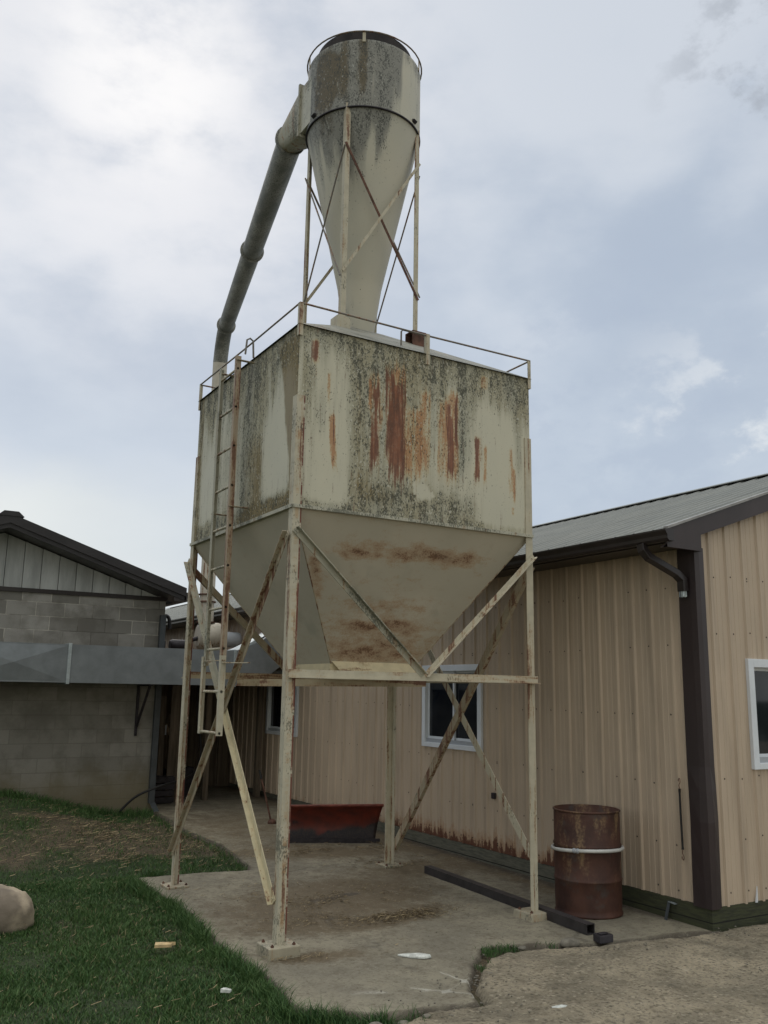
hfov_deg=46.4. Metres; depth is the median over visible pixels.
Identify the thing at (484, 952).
weeds
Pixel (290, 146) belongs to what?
conveying pipe
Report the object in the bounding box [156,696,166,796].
plank
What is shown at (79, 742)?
block building
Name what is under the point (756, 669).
window
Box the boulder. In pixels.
[0,884,34,934]
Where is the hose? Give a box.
[119,685,201,811]
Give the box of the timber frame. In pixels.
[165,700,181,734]
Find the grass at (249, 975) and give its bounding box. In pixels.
[0,787,403,1023]
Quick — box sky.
[0,0,767,608]
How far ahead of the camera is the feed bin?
7.87 m
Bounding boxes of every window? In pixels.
[265,670,298,736]
[421,664,482,751]
[745,659,767,769]
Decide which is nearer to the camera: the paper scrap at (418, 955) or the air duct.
the paper scrap at (418, 955)
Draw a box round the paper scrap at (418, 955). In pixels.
[398,953,430,958]
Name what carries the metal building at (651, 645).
on the ground at (63, 842)
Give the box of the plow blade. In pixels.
[290,804,383,842]
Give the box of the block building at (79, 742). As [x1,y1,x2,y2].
[0,510,187,812]
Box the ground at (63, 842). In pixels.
[0,796,527,1023]
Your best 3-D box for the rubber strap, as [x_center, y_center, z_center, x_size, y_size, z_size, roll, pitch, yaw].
[2.563,2.648,7.725,0.026,0.678,0.042,8,-13,-30]
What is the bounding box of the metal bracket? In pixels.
[664,901,676,919]
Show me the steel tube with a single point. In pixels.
(577, 924)
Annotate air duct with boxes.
[0,633,282,735]
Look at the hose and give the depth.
13.80 m
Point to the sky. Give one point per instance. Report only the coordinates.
(593, 181)
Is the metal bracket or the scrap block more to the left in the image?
the scrap block
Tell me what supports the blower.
on the concrete pad
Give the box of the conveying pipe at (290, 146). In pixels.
[196,96,307,623]
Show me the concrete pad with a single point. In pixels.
(360, 967)
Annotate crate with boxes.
[155,775,174,803]
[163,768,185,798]
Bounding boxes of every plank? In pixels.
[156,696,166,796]
[165,685,178,796]
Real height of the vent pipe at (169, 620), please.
0.652 m
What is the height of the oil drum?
0.874 m
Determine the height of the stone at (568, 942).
0.072 m
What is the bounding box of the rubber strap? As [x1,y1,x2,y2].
[678,778,683,859]
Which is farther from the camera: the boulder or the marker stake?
the marker stake
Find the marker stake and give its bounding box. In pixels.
[259,770,275,823]
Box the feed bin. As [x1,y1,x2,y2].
[160,301,546,960]
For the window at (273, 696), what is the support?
in the metal building at (651, 645)
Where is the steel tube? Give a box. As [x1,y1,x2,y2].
[424,865,594,934]
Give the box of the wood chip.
[154,942,175,947]
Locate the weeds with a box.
[329,939,557,1023]
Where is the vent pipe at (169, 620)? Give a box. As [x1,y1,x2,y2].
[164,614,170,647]
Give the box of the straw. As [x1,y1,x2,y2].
[0,795,475,1023]
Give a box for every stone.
[518,946,525,950]
[560,937,579,947]
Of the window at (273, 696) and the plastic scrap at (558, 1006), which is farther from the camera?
the window at (273, 696)
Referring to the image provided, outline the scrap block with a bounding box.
[593,932,612,943]
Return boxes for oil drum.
[552,804,622,919]
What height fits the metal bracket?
0.154 m
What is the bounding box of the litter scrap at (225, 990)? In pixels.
[220,988,231,992]
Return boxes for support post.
[177,685,193,796]
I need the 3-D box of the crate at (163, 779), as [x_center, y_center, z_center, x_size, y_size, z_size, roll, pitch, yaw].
[-3.530,4.374,14.127,0.340,0.420,0.340,8,-13,-30]
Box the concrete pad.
[139,786,719,1020]
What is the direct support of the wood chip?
on the grass at (249, 975)
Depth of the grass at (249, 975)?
6.47 m
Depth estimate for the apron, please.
5.86 m
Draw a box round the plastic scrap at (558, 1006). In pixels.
[552,1005,566,1007]
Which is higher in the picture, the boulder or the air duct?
the air duct
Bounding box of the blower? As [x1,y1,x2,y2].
[168,623,263,801]
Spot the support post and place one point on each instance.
(189, 771)
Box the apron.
[403,923,767,1023]
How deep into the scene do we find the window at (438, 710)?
10.92 m
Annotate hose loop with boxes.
[551,843,623,853]
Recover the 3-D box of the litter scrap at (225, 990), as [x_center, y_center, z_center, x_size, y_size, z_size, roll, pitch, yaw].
[-0.986,2.986,5.595,0.060,0.024,0.046,-1,-11,10]
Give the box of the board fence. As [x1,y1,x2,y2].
[156,685,233,786]
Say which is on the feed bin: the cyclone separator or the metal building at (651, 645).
the cyclone separator
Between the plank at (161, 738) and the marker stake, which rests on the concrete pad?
the marker stake
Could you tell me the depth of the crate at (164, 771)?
14.58 m
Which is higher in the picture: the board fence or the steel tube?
the board fence
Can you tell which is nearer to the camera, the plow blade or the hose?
the plow blade
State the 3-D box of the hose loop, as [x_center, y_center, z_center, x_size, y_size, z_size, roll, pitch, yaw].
[1.814,2.990,7.993,0.643,0.056,0.643,8,-13,-30]
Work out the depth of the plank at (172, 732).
14.29 m
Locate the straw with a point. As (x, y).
(292, 898)
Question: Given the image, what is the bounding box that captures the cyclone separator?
[297,30,425,352]
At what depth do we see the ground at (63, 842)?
9.33 m
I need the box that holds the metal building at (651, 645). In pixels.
[165,473,767,931]
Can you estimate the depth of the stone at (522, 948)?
6.71 m

